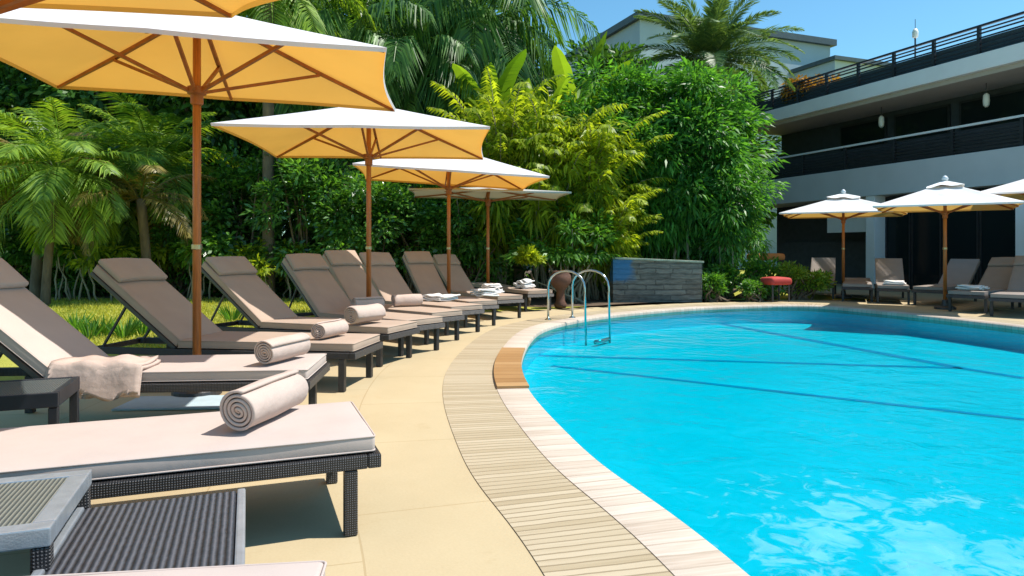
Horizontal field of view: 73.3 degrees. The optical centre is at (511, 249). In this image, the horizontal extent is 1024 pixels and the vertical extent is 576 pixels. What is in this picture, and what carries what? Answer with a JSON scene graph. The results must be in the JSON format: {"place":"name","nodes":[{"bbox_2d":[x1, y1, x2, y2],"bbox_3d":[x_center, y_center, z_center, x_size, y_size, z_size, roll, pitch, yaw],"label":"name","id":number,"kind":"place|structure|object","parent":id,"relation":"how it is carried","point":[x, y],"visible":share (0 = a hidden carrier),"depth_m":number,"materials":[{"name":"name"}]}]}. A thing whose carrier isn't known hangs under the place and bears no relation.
{"place":"outdoors","nodes":[
{"label":"outdoors","id":0,"kind":"place"},
{"bbox_2d":[51,265,742,306],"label":"garden soil","id":1,"kind":"structure","parent":0,"point":[535,302],"depth_m":14.03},
{"bbox_2d":[0,61,72,185],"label":"shade tree","id":2,"kind":"object","parent":1,"relation":"on","point":[12,70],"visible":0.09,"depth_m":18.20,"materials":[{"name":"green plant"}]},
{"bbox_2d":[0,181,78,288],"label":"garden shrub","id":3,"kind":"object","parent":1,"relation":"on","point":[16,258],"visible":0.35,"depth_m":14.96,"materials":[{"name":"green plant"}]},
{"bbox_2d":[24,224,116,300],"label":"garden plant","id":4,"kind":"object","parent":1,"relation":"on","point":[58,257],"visible":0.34,"depth_m":13.95,"materials":[{"name":"green plant"}]},
{"bbox_2d":[0,131,167,298],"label":"garden palm","id":5,"kind":"object","parent":1,"relation":"on","point":[36,277],"visible":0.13,"depth_m":14.18,"materials":[{"name":"green plant"}]},
{"bbox_2d":[0,65,172,266],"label":"shade tree","id":6,"kind":"object","parent":1,"relation":"on","point":[69,96],"visible":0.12,"depth_m":17.97,"materials":[{"name":"green plant"}]},
{"bbox_2d":[53,156,173,295],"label":"garden shrub","id":7,"kind":"object","parent":1,"relation":"on","point":[90,286],"visible":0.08,"depth_m":15.36,"materials":[{"name":"green plant"}]},
{"bbox_2d":[62,238,181,300],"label":"garden plant","id":8,"kind":"object","parent":1,"relation":"on","point":[157,253],"visible":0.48,"depth_m":13.79,"materials":[{"name":"green plant"}]},
{"bbox_2d":[52,91,250,261],"bbox_3d":[-8.013,-1.140,15.440,4.135,4.535,4.244,0,0,-36],"label":"garden palm","id":9,"kind":"object","parent":1,"relation":"on","point":[164,149],"visible":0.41,"depth_m":14.70,"materials":[{"name":"green plant"}]},
{"bbox_2d":[111,162,244,296],"bbox_3d":[-7.418,-0.432,15.475,3.087,3.068,2.790,0,0,-43],"label":"garden shrub","id":10,"kind":"object","parent":1,"relation":"on","point":[159,237],"visible":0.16,"depth_m":14.90,"materials":[{"name":"green plant"}]},
{"bbox_2d":[48,296,314,347],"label":"grass","id":11,"kind":"structure","parent":1,"relation":"on","point":[57,308],"depth_m":11.70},
{"bbox_2d":[107,12,293,280],"bbox_3d":[-8.077,-3.647,18.620,5.264,9.567,5.275,0,0,-33],"label":"shade tree","id":12,"kind":"object","parent":1,"relation":"on","point":[180,107],"visible":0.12,"depth_m":18.04,"materials":[{"name":"green plant"}]},
{"bbox_2d":[165,217,236,301],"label":"garden plant","id":13,"kind":"object","parent":1,"relation":"on","point":[181,250],"visible":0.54,"depth_m":14.20,"materials":[{"name":"green plant"}]},
{"bbox_2d":[170,140,316,273],"bbox_3d":[-6.129,-0.650,15.340,3.137,3.534,3.017,0,0,41],"label":"garden shrub","id":14,"kind":"object","parent":1,"relation":"on","point":[223,194],"visible":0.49,"depth_m":14.87,"materials":[{"name":"green plant"}]},
{"bbox_2d":[5,1,517,281],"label":"woodland","id":15,"kind":"object","parent":1,"relation":"on","point":[287,233],"visible":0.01,"depth_m":22.76,"materials":[{"name":"green plant"}]},
{"bbox_2d":[210,237,324,300],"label":"garden plant","id":16,"kind":"object","parent":1,"relation":"on","point":[253,260],"visible":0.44,"depth_m":14.04,"materials":[{"name":"green plant"}]},
{"bbox_2d":[229,145,376,297],"bbox_3d":[-4.492,-0.640,14.891,3.315,3.491,3.080,0,0,-12],"label":"garden shrub","id":17,"kind":"object","parent":1,"relation":"on","point":[303,172],"visible":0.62,"depth_m":14.27,"materials":[{"name":"green plant"}]},
{"bbox_2d":[236,0,376,292],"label":"garden palm","id":18,"kind":"object","parent":1,"relation":"on","point":[266,12],"visible":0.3,"depth_m":14.29,"materials":[{"name":"green plant"}]},
{"bbox_2d":[243,0,405,208],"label":"shade tree","id":19,"kind":"object","parent":1,"relation":"on","point":[256,152],"depth_m":18.64,"materials":[{"name":"green plant"}]},
{"bbox_2d":[241,0,448,226],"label":"garden palm","id":20,"kind":"object","parent":1,"relation":"on","point":[335,18],"visible":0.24,"depth_m":14.96,"materials":[{"name":"green plant"}]},
{"bbox_2d":[303,168,414,269],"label":"garden shrub","id":21,"kind":"object","parent":1,"relation":"on","point":[379,243],"visible":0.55,"depth_m":14.03,"materials":[{"name":"green plant"}]},
{"bbox_2d":[19,248,699,297],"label":"undergrowth","id":22,"kind":"object","parent":1,"relation":"on","point":[278,288],"visible":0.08,"depth_m":15.54,"materials":[{"name":"green plant"}]},
{"bbox_2d":[336,6,499,283],"bbox_3d":[-2.518,-2.222,16.455,4.323,6.684,4.725,0,0,-10],"label":"garden palm","id":23,"kind":"object","parent":1,"relation":"on","point":[410,56],"visible":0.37,"depth_m":15.29,"materials":[{"name":"green plant"}]},
{"bbox_2d":[358,181,483,293],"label":"garden shrub","id":24,"kind":"object","parent":1,"relation":"on","point":[405,196],"visible":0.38,"depth_m":14.22,"materials":[{"name":"green plant"}]},
{"bbox_2d":[402,185,525,284],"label":"garden shrub","id":25,"kind":"object","parent":1,"relation":"on","point":[469,269],"visible":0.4,"depth_m":14.25,"materials":[{"name":"green plant"}]},
{"bbox_2d":[449,49,526,281],"bbox_3d":[-0.356,-1.824,15.793,2.130,5.842,2.832,0,0,0],"label":"banana plant","id":26,"kind":"object","parent":1,"relation":"on","point":[507,79],"visible":0.2,"depth_m":15.23,"materials":[{"name":"green plant"}]},
{"bbox_2d":[384,0,604,277],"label":"garden palm","id":27,"kind":"object","parent":1,"relation":"on","point":[494,40],"visible":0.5,"depth_m":16.36,"materials":[{"name":"green plant"}]},
{"bbox_2d":[426,65,583,284],"bbox_3d":[-0.075,-1.282,14.894,3.506,4.793,4.153,0,0,0],"label":"arching bush","id":28,"kind":"object","parent":1,"relation":"on","point":[500,133],"visible":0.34,"depth_m":14.21,"materials":[{"name":"green plant"}]},
{"bbox_2d":[513,244,546,305],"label":"plant","id":29,"kind":"object","parent":1,"relation":"on","point":[526,255],"visible":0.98,"depth_m":12.78,"materials":[{"name":"green plant"}]},
{"bbox_2d":[460,87,628,298],"bbox_3d":[0.582,-1.198,14.942,3.316,4.633,3.532,0,0,-38],"label":"arching bush","id":30,"kind":"object","parent":1,"relation":"on","point":[538,213],"visible":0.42,"depth_m":14.08,"materials":[{"name":"green plant"}]},
{"bbox_2d":[534,77,588,288],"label":"banana plant","id":31,"kind":"object","parent":1,"relation":"on","point":[562,88],"visible":0.06,"depth_m":15.63,"materials":[{"name":"green plant"}]},
{"bbox_2d":[500,191,624,302],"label":"spreading shrub","id":32,"kind":"object","parent":1,"relation":"on","point":[565,257],"visible":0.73,"depth_m":13.57,"materials":[{"name":"green plant"}]},
{"bbox_2d":[528,31,633,290],"bbox_3d":[1.314,-2.120,17.259,2.349,6.440,3.122,0,0,-15],"label":"banana plant","id":33,"kind":"object","parent":1,"relation":"on","point":[560,65],"visible":0.26,"depth_m":16.65,"materials":[{"name":"green plant"}]},
{"bbox_2d":[520,106,675,299],"bbox_3d":[1.634,-1.005,14.889,3.837,4.226,3.239,0,0,-36],"label":"arching bush","id":34,"kind":"object","parent":1,"relation":"on","point":[604,154],"visible":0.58,"depth_m":14.13,"materials":[{"name":"green plant"}]},
{"bbox_2d":[564,33,653,107],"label":"garden tree","id":35,"kind":"object","parent":1,"relation":"on","point":[614,53],"visible":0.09,"depth_m":23.62,"materials":[{"name":"green plant"}]},
{"bbox_2d":[562,183,662,299],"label":"arching bush","id":36,"kind":"object","parent":1,"relation":"on","point":[633,241],"visible":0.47,"depth_m":14.11,"materials":[{"name":"green plant"}]},
{"bbox_2d":[547,53,692,295],"bbox_3d":[2.325,-1.636,15.995,3.585,5.461,3.227,0,0,0],"label":"bamboo tree","id":37,"kind":"object","parent":1,"relation":"on","point":[609,95],"visible":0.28,"depth_m":15.24,"materials":[{"name":"green plant"}]},
{"bbox_2d":[610,257,703,302],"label":"stone wall","id":38,"kind":"structure","parent":1,"relation":"on","point":[646,280],"depth_m":13.78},
{"bbox_2d":[614,58,743,262],"bbox_3d":[3.507,-1.655,15.902,3.375,5.499,3.696,0,0,11],"label":"bamboo tree","id":39,"kind":"object","parent":1,"relation":"on","point":[673,236],"visible":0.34,"depth_m":15.01,"materials":[{"name":"green plant"}]},
{"bbox_2d":[620,0,804,125],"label":"date palm","id":40,"kind":"object","parent":1,"relation":"on","point":[711,33],"visible":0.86,"depth_m":18.61,"materials":[{"name":"green plant"}]},
{"bbox_2d":[702,270,728,301],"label":"garden plant","id":41,"kind":"object","parent":1,"relation":"on","point":[713,284],"visible":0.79,"depth_m":13.87,"materials":[{"name":"green plant"}]},
{"bbox_2d":[648,56,789,274],"bbox_3d":[4.507,-1.636,15.701,3.585,5.461,3.227,0,0,-38],"label":"bamboo tree","id":42,"kind":"object","parent":1,"relation":"on","point":[749,113],"visible":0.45,"depth_m":14.99,"materials":[{"name":"green plant"}]},
{"bbox_2d":[702,260,745,298],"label":"garden plant","id":43,"kind":"object","parent":1,"relation":"on","point":[727,269],"visible":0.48,"depth_m":14.72,"materials":[{"name":"green plant"}]},
{"bbox_2d":[677,141,789,296],"bbox_3d":[4.678,-0.693,15.247,2.184,3.558,2.392,0,0,-27],"label":"bamboo tree","id":44,"kind":"object","parent":1,"relation":"on","point":[728,234],"visible":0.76,"depth_m":14.72,"materials":[{"name":"green plant"}]},
{"bbox_2d":[698,62,790,248],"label":"garden tree","id":45,"kind":"object","parent":1,"relation":"on","point":[768,221],"visible":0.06,"depth_m":24.28,"materials":[{"name":"green plant"}]},
{"bbox_2d":[0,269,873,380],"bbox_3d":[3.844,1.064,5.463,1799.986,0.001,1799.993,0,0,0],"label":"ground","id":46,"kind":"structure","parent":0,"point":[5,361],"depth_m":12.22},
{"bbox_2d":[0,97,164,305],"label":"garden palm","id":47,"kind":"object","parent":46,"relation":"on","point":[66,181],"visible":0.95,"depth_m":12.56,"materials":[{"name":"green plant"}]},
{"bbox_2d":[67,315,106,338],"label":"grass tuft","id":48,"kind":"object","parent":46,"relation":"on","point":[84,329],"visible":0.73,"depth_m":8.01,"materials":[{"name":"green plant"}]},
{"bbox_2d":[103,315,142,338],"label":"grass tuft","id":49,"kind":"object","parent":46,"relation":"on","point":[118,330],"visible":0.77,"depth_m":8.12,"materials":[{"name":"green plant"}]},
{"bbox_2d":[60,157,222,263],"bbox_3d":[-7.413,-0.322,13.599,2.685,2.889,3.090,0,0,1],"label":"garden palm","id":50,"kind":"object","parent":46,"relation":"on","point":[141,207],"visible":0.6,"depth_m":13.55,"materials":[{"name":"green plant"}]},
{"bbox_2d":[408,187,571,288],"bbox_3d":[-0.429,-0.035,12.300,2.720,2.170,1.750,0,0,-5],"label":"patio umbrella","id":51,"kind":"object","parent":46,"relation":"on","point":[487,195],"visible":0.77,"depth_m":12.29,"materials":[{"name":"fabric"}]},
{"bbox_2d":[550,271,570,307],"bbox_3d":[0.880,0.723,12.500,0.400,0.665,0.400,0,0,0],"label":"garden urn","id":52,"kind":"object","parent":46,"relation":"on","point":[560,282],"visible":0.82,"depth_m":12.39,"materials":[{"name":"ceramic"}]},
{"bbox_2d":[532,11,889,268],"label":"building","id":53,"kind":"structure","parent":46,"relation":"on","point":[815,58],"depth_m":37.49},
{"bbox_2d":[733,256,785,299],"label":"garden plant","id":54,"kind":"object","parent":46,"relation":"on","point":[769,271],"visible":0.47,"depth_m":14.67,"materials":[{"name":"green plant"}]},
{"bbox_2d":[778,260,836,299],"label":"flower bush","id":55,"kind":"object","parent":46,"relation":"on","point":[802,284],"visible":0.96,"depth_m":14.42,"materials":[{"name":"green plant"}]},
{"bbox_2d":[810,258,836,298],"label":"sun lounger","id":56,"kind":"object","parent":46,"relation":"on","point":[825,264],"visible":0.44,"depth_m":16.31,"materials":[{"name":"fabric"}]},
{"bbox_2d":[779,189,907,297],"bbox_3d":[7.200,-0.130,14.950,2.420,2.360,2.400,0,0,26],"label":"patio umbrella","id":57,"kind":"object","parent":46,"relation":"on","point":[843,207],"visible":0.9,"depth_m":14.67,"materials":[{"name":"fabric"}]},
{"bbox_2d":[738,11,1023,310],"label":"hotel building","id":58,"kind":"structure","parent":46,"relation":"on","point":[940,120],"depth_m":17.92,"materials":[{"name":"white paint"}]},
{"bbox_2d":[779,74,840,103],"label":"orange shrub","id":59,"kind":"object","parent":58,"relation":"on","point":[792,80],"visible":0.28,"depth_m":21.48,"materials":[{"name":"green plant"}]},
{"bbox_2d":[840,117,886,150],"bbox_3d":[10.589,-3.150,20.784,0.048,1.400,1.700,0,0,-20],"label":"window","id":60,"kind":"structure","parent":58,"relation":"in","point":[866,131],"depth_m":20.73,"materials":[{"name":"black glass"}]},
{"bbox_2d":[885,195,910,288],"bbox_3d":[10.252,-0.195,18.259,0.050,2.450,0.760,0,0,-20],"label":"glass door","id":61,"kind":"structure","parent":58,"relation":"in","point":[897,229],"depth_m":18.19,"materials":[{"name":"black"}]},
{"bbox_2d":[894,104,950,142],"bbox_3d":[11.270,-3.150,18.957,0.048,1.400,1.700,0,0,-20],"label":"window","id":62,"kind":"structure","parent":58,"relation":"in","point":[939,117],"depth_m":18.86,"materials":[{"name":"black glass"}]},
{"bbox_2d":[911,212,941,288],"bbox_3d":[10.537,-0.195,17.489,0.050,2.450,0.840,0,0,-20],"label":"glass door","id":63,"kind":"structure","parent":58,"relation":"in","point":[926,227],"depth_m":17.48,"materials":[{"name":"black"}]},
{"bbox_2d":[942,189,978,284],"bbox_3d":[10.852,-0.195,16.647,0.050,2.450,0.920,0,0,-20],"label":"glass door","id":64,"kind":"structure","parent":58,"relation":"in","point":[962,226],"depth_m":16.57,"materials":[{"name":"black"}]},
{"bbox_2d":[959,88,1023,132],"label":"window","id":65,"kind":"structure","parent":58,"relation":"in","point":[1010,103],"depth_m":17.07,"materials":[{"name":"black glass"}]},
{"bbox_2d":[979,188,1014,281],"bbox_3d":[11.185,-0.195,15.752,0.050,2.450,0.950,0,0,-20],"label":"glass door","id":66,"kind":"structure","parent":58,"relation":"in","point":[996,227],"depth_m":15.85,"materials":[{"name":"black"}]},
{"bbox_2d":[0,300,1023,575],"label":"pool deck","id":67,"kind":"structure","parent":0,"point":[426,506],"depth_m":3.00,"materials":[{"name":"concrete"}]},
{"bbox_2d":[0,376,79,424],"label":"side table","id":68,"kind":"object","parent":67,"relation":"on","point":[52,395],"visible":0.86,"depth_m":3.33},
{"bbox_2d":[0,469,91,575],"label":"side table","id":69,"kind":"object","parent":67,"relation":"on","point":[36,511],"visible":0.94,"depth_m":1.74,"materials":[{"name":"grey"}]},
{"bbox_2d":[31,488,245,575],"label":"side table","id":70,"kind":"object","parent":67,"relation":"on","point":[197,531],"visible":0.94,"depth_m":1.80,"materials":[{"name":"grey metal"}]},
{"bbox_2d":[0,0,277,17],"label":"patio umbrella","id":71,"kind":"object","parent":67,"relation":"on","point":[220,8],"visible":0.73,"depth_m":3.76,"materials":[{"name":"fabric"}]},
{"bbox_2d":[0,258,329,412],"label":"sun lounger","id":72,"kind":"object","parent":67,"relation":"on","point":[37,336],"visible":0.66,"depth_m":4.07,"materials":[{"name":"fabric"}]},
{"bbox_2d":[45,354,160,400],"bbox_3d":[-2.363,0.735,3.995,0.520,0.237,0.320,0,0,-5],"label":"folded towel","id":73,"kind":"object","parent":72,"relation":"on","point":[102,378],"visible":0.86,"depth_m":3.87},
{"bbox_2d":[254,332,310,363],"bbox_3d":[-1.410,0.604,4.239,0.141,0.149,0.410,31,8,13],"label":"rolled towel","id":74,"kind":"object","parent":72,"relation":"on","point":[275,349],"visible":1,"depth_m":4.13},
{"bbox_2d":[111,395,223,410],"bbox_3d":[-2.200,1.043,4.700,0.840,0.012,0.400,0,0,-4],"label":"side table","id":75,"kind":"object","parent":67,"relation":"on","point":[172,402],"visible":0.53,"depth_m":4.64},
{"bbox_2d":[37,560,326,575],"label":"sun lounger","id":76,"kind":"object","parent":67,"relation":"on","point":[309,568],"visible":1,"depth_m":1.48,"materials":[{"name":"wicker"}]},
{"bbox_2d":[0,401,380,536],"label":"sun lounger","id":77,"kind":"object","parent":67,"relation":"on","point":[131,456],"visible":0.97,"depth_m":2.47,"materials":[{"name":"fabric"}]},
{"bbox_2d":[220,370,307,430],"bbox_3d":[-0.991,0.601,2.773,0.153,0.162,0.450,-10,-2,9],"label":"rolled towel","id":78,"kind":"object","parent":77,"relation":"on","point":[246,407],"visible":1,"depth_m":2.64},
{"bbox_2d":[0,8,395,396],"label":"patio umbrella","id":79,"kind":"object","parent":67,"relation":"on","point":[197,60],"visible":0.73,"depth_m":5.11,"materials":[{"name":"fabric"}]},
{"bbox_2d":[90,258,382,391],"bbox_3d":[-2.193,0.558,5.516,2.194,0.984,0.634,0,0,8],"label":"sun lounger","id":80,"kind":"object","parent":67,"relation":"on","point":[147,294],"visible":0.82,"depth_m":5.37,"materials":[{"name":"fabric"}]},
{"bbox_2d":[311,318,348,338],"bbox_3d":[-1.423,0.621,5.378,0.120,0.127,0.350,-40,-12,14],"label":"rolled towel","id":81,"kind":"object","parent":80,"relation":"on","point":[325,329],"visible":1,"depth_m":5.29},
{"bbox_2d":[201,256,419,366],"bbox_3d":[-2.024,0.560,6.773,2.194,0.981,0.594,0,0,20],"label":"sun lounger","id":82,"kind":"object","parent":67,"relation":"on","point":[251,296],"visible":0.88,"depth_m":6.79,"materials":[{"name":"fabric"}]},
{"bbox_2d":[344,303,385,323],"bbox_3d":[-1.360,0.592,6.376,0.174,0.164,0.390,-10,-5,31],"label":"rolled towel","id":83,"kind":"object","parent":82,"relation":"on","point":[363,313],"visible":1,"depth_m":6.28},
{"bbox_2d":[211,107,489,296],"bbox_3d":[-1.655,-0.325,7.950,2.720,2.750,2.350,0,0,-4],"label":"patio umbrella","id":84,"kind":"object","parent":67,"relation":"on","point":[368,136],"visible":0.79,"depth_m":7.93,"materials":[{"name":"fabric"}]},
{"bbox_2d":[281,253,444,355],"bbox_3d":[-1.722,0.546,7.604,2.194,1.007,0.541,0,0,38],"label":"sun lounger","id":85,"kind":"object","parent":67,"relation":"on","point":[318,287],"visible":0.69,"depth_m":7.89,"materials":[{"name":"fabric"}]},
{"bbox_2d":[350,296,384,305],"bbox_3d":[-1.621,0.602,7.698,0.370,0.154,0.145,0,7,-41],"label":"rolled towel","id":86,"kind":"object","parent":85,"relation":"on","point":[355,301],"visible":0.71,"depth_m":7.64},
{"bbox_2d":[322,250,464,344],"bbox_3d":[-1.550,0.528,8.438,2.194,1.044,0.515,0,0,40],"label":"sun lounger","id":87,"kind":"object","parent":67,"relation":"on","point":[347,271],"visible":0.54,"depth_m":8.72,"materials":[{"name":"fabric"}]},
{"bbox_2d":[391,294,422,306],"bbox_3d":[-1.277,0.609,8.321,0.370,0.145,0.154,0,17,-34],"label":"rolled towel","id":88,"kind":"object","parent":87,"relation":"on","point":[407,300],"visible":1,"depth_m":8.27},
{"bbox_2d":[358,252,484,335],"bbox_3d":[-1.318,0.542,9.306,2.194,1.016,0.554,0,0,45],"label":"sun lounger","id":89,"kind":"object","parent":67,"relation":"on","point":[387,281],"visible":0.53,"depth_m":9.63,"materials":[{"name":"fabric"}]},
{"bbox_2d":[422,293,459,300],"bbox_3d":[-0.991,0.644,9.288,0.441,0.091,0.393,0,0,40],"label":"folded towel","id":90,"kind":"object","parent":89,"relation":"on","point":[438,297],"visible":0.95,"depth_m":9.19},
{"bbox_2d":[402,251,498,327],"bbox_3d":[-0.992,0.538,10.221,0.488,1.024,2.194,0,0,-34],"label":"sun lounger","id":91,"kind":"object","parent":67,"relation":"on","point":[425,278],"visible":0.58,"depth_m":10.66,"materials":[{"name":"fabric"}]},
{"bbox_2d":[352,158,549,293],"bbox_3d":[-0.983,-0.275,10.700,2.718,2.649,2.450,0,0,-8],"label":"patio umbrella","id":92,"kind":"object","parent":67,"relation":"on","point":[451,174],"visible":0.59,"depth_m":10.67,"materials":[{"name":"fabric"}]},
{"bbox_2d":[432,254,523,317],"bbox_3d":[-0.627,0.563,11.281,0.488,0.974,2.194,0,0,-34],"label":"sun lounger","id":93,"kind":"object","parent":67,"relation":"on","point":[461,284],"visible":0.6,"depth_m":11.67,"materials":[{"name":"fabric"}]},
{"bbox_2d":[471,282,553,311],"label":"sun lounger","id":94,"kind":"object","parent":67,"relation":"on","point":[527,293],"visible":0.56,"depth_m":11.89,"materials":[{"name":"fabric"}]},
{"bbox_2d":[443,303,1023,575],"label":"stone border","id":95,"kind":"object","parent":67,"relation":"on","point":[560,523],"visible":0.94,"depth_m":3.11,"materials":[{"name":"stone"}]},
{"bbox_2d":[735,277,768,302],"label":"garden plant","id":96,"kind":"object","parent":67,"relation":"on","point":[749,286],"visible":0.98,"depth_m":13.89,"materials":[{"name":"green plant"}]},
{"bbox_2d":[760,276,791,301],"bbox_3d":[5.349,0.797,13.950,0.487,0.505,0.424,0,0,-15],"label":"cushioned stool","id":97,"kind":"object","parent":67,"relation":"on","point":[775,280],"visible":0.95,"depth_m":13.79,"materials":[{"name":"red fabric"}]},
{"bbox_2d":[842,278,872,301],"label":"sun lounger","id":98,"kind":"object","parent":67,"relation":"on","point":[857,284],"visible":0.92,"depth_m":13.96,"materials":[{"name":"fabric"}]},
{"bbox_2d":[874,258,909,303],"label":"sun lounger","id":99,"kind":"object","parent":67,"relation":"on","point":[888,268],"visible":0.91,"depth_m":14.75,"materials":[{"name":"fabric"}]},
{"bbox_2d":[911,259,979,304],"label":"sun lounger","id":100,"kind":"object","parent":67,"relation":"on","point":[961,271],"visible":0.69,"depth_m":13.84,"materials":[{"name":"fabric"}]},
{"bbox_2d":[873,175,1023,309],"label":"patio umbrella","id":101,"kind":"object","parent":67,"relation":"on","point":[944,198],"visible":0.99,"depth_m":11.89,"materials":[{"name":"fabric"}]},
{"bbox_2d":[946,257,1021,313],"bbox_3d":[8.402,0.593,12.138,2.231,0.914,0.568,0,0,-39],"label":"sun lounger","id":102,"kind":"object","parent":67,"relation":"on","point":[996,276],"visible":0.64,"depth_m":12.41,"materials":[{"name":"fabric"}]},
{"bbox_2d":[981,179,1023,199],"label":"patio umbrella","id":103,"kind":"object","parent":67,"relation":"on","point":[1014,190],"visible":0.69,"depth_m":11.98,"materials":[{"name":"fabric"}]},
{"bbox_2d":[989,256,1023,315],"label":"sun lounger","id":104,"kind":"object","parent":67,"relation":"on","point":[1013,292],"visible":0.99,"depth_m":11.71,"materials":[{"name":"fabric"}]},
{"bbox_2d":[25,0,1023,232],"label":"sky","id":105,"kind":"structure","parent":0,"point":[863,29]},
{"bbox_2d":[522,308,1023,575],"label":"pool water","id":106,"kind":"structure","parent":0,"point":[786,442],"depth_m":4.21,"materials":[{"name":"liquid"}]},
{"label":"pool floor","id":107,"kind":"structure","parent":0,"visible":0},
{"bbox_2d":[545,269,610,325],"bbox_3d":[0.988,0.837,10.227,0.872,1.087,0.558,0,0,35],"label":"pool ladder","id":108,"kind":"object","parent":107,"relation":"on","point":[584,286],"visible":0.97,"depth_m":10.19,"materials":[{"name":"silver metal"}]},
{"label":"pool wall","id":109,"kind":"structure","parent":107,"relation":"on","visible":0},
{"bbox_2d":[494,304,1023,575],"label":"pool coping","id":110,"kind":"object","parent":109,"relation":"on","point":[674,545],"visible":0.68,"depth_m":3.19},
{"bbox_2d":[494,347,528,388],"bbox_3d":[-0.011,1.035,6.190,0.295,0.018,2.052,0,0,0],"label":"wooden cover","id":111,"kind":"object","parent":110,"relation":"on","point":[508,372],"visible":1,"depth_m":5.89,"materials":[{"name":"brown wood"}]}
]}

